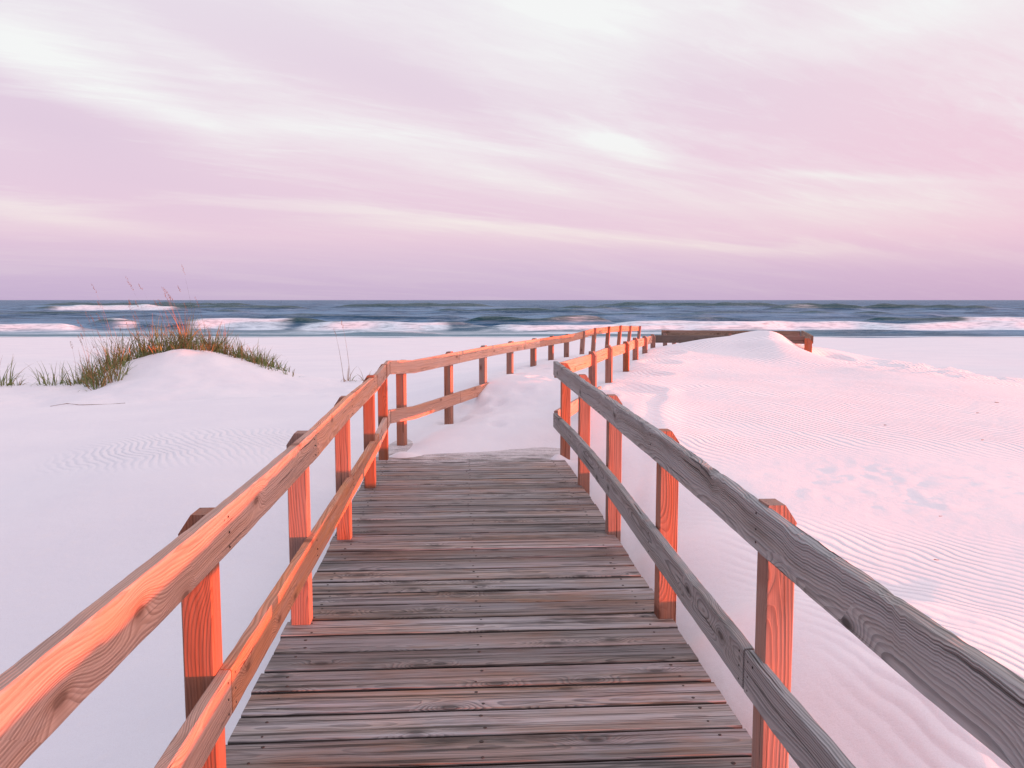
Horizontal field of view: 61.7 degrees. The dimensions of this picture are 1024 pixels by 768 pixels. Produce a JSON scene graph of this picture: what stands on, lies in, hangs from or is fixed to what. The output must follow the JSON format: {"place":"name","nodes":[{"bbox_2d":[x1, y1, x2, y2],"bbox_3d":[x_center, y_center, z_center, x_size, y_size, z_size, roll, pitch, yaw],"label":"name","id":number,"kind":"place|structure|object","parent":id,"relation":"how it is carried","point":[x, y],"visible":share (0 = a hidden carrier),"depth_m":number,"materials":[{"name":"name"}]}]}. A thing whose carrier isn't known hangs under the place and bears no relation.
{"place":"outdoors","nodes":[
{"label":"outdoors","id":0,"kind":"place"},
{"bbox_2d":[0,330,1023,767],"bbox_3d":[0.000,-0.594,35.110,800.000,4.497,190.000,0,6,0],"label":"sand","id":1,"kind":"structure","parent":0,"point":[894,466],"depth_m":7.62,"materials":[{"name":"white sand"}]},
{"bbox_2d":[0,355,28,386],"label":"grass tuft","id":2,"kind":"object","parent":1,"relation":"on","point":[10,380],"visible":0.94,"depth_m":16.98,"materials":[{"name":"plant"}]},
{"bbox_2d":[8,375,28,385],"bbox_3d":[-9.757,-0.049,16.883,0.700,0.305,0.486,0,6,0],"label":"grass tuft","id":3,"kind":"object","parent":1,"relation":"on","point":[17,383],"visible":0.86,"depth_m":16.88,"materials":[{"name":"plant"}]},
{"bbox_2d":[30,361,74,385],"bbox_3d":[-9.177,-0.222,16.985,1.204,0.672,1.048,2,6,24],"label":"grass tuft","id":4,"kind":"object","parent":1,"relation":"on","point":[48,381],"visible":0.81,"depth_m":16.93,"materials":[{"name":"plant"}]},
{"bbox_2d":[58,362,102,385],"bbox_3d":[-8.476,-0.198,16.827,0.996,0.521,1.083,0,6,0],"label":"grass tuft","id":5,"kind":"object","parent":1,"relation":"on","point":[70,383],"visible":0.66,"depth_m":16.74,"materials":[{"name":"plant"}]},
{"bbox_2d":[53,403,120,405],"bbox_3d":[-7.001,0.345,14.126,1.198,0.054,0.124,0,6,0],"label":"dry twig","id":6,"kind":"object","parent":1,"relation":"on","point":[86,404],"visible":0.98,"depth_m":14.11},
{"bbox_2d":[64,272,295,388],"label":"sea oats","id":7,"kind":"object","parent":1,"relation":"on","point":[122,359],"visible":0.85,"depth_m":17.70,"materials":[{"name":"green plant"}]},
{"bbox_2d":[258,356,283,370],"bbox_3d":[-4.920,-0.449,17.353,0.722,0.457,0.624,3,6,28],"label":"grass tuft","id":8,"kind":"object","parent":1,"relation":"on","point":[268,365],"visible":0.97,"depth_m":17.37,"materials":[{"name":"plant"}]},
{"bbox_2d":[334,320,356,381],"bbox_3d":[-3.335,-0.627,17.344,0.489,1.325,0.443,0,6,0],"label":"grass tuft","id":9,"kind":"object","parent":1,"relation":"on","point":[348,371],"visible":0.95,"depth_m":17.34,"materials":[{"name":"plant"}]},
{"bbox_2d":[0,325,1023,767],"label":"boardwalk","id":10,"kind":"structure","parent":1,"relation":"on","point":[502,609],"depth_m":3.38,"materials":[{"name":"brown wood"}]},
{"bbox_2d":[655,330,813,352],"bbox_3d":[4.980,-0.549,19.496,3.068,1.369,6.096,1,6,15],"label":"platform railing","id":11,"kind":"object","parent":1,"relation":"on","point":[665,337],"visible":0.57,"depth_m":16.98,"materials":[{"name":"brown wood"}]},
{"bbox_2d":[0,300,1023,337],"bbox_3d":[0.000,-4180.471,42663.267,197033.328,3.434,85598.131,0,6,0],"label":"sea","id":12,"kind":"structure","parent":0,"point":[549,318],"depth_m":176.21,"materials":[{"name":"liquid"}]},
{"bbox_2d":[0,0,1023,299],"label":"sky","id":13,"kind":"structure","parent":0,"point":[247,149],"materials":[{"name":"pink"}]}
]}

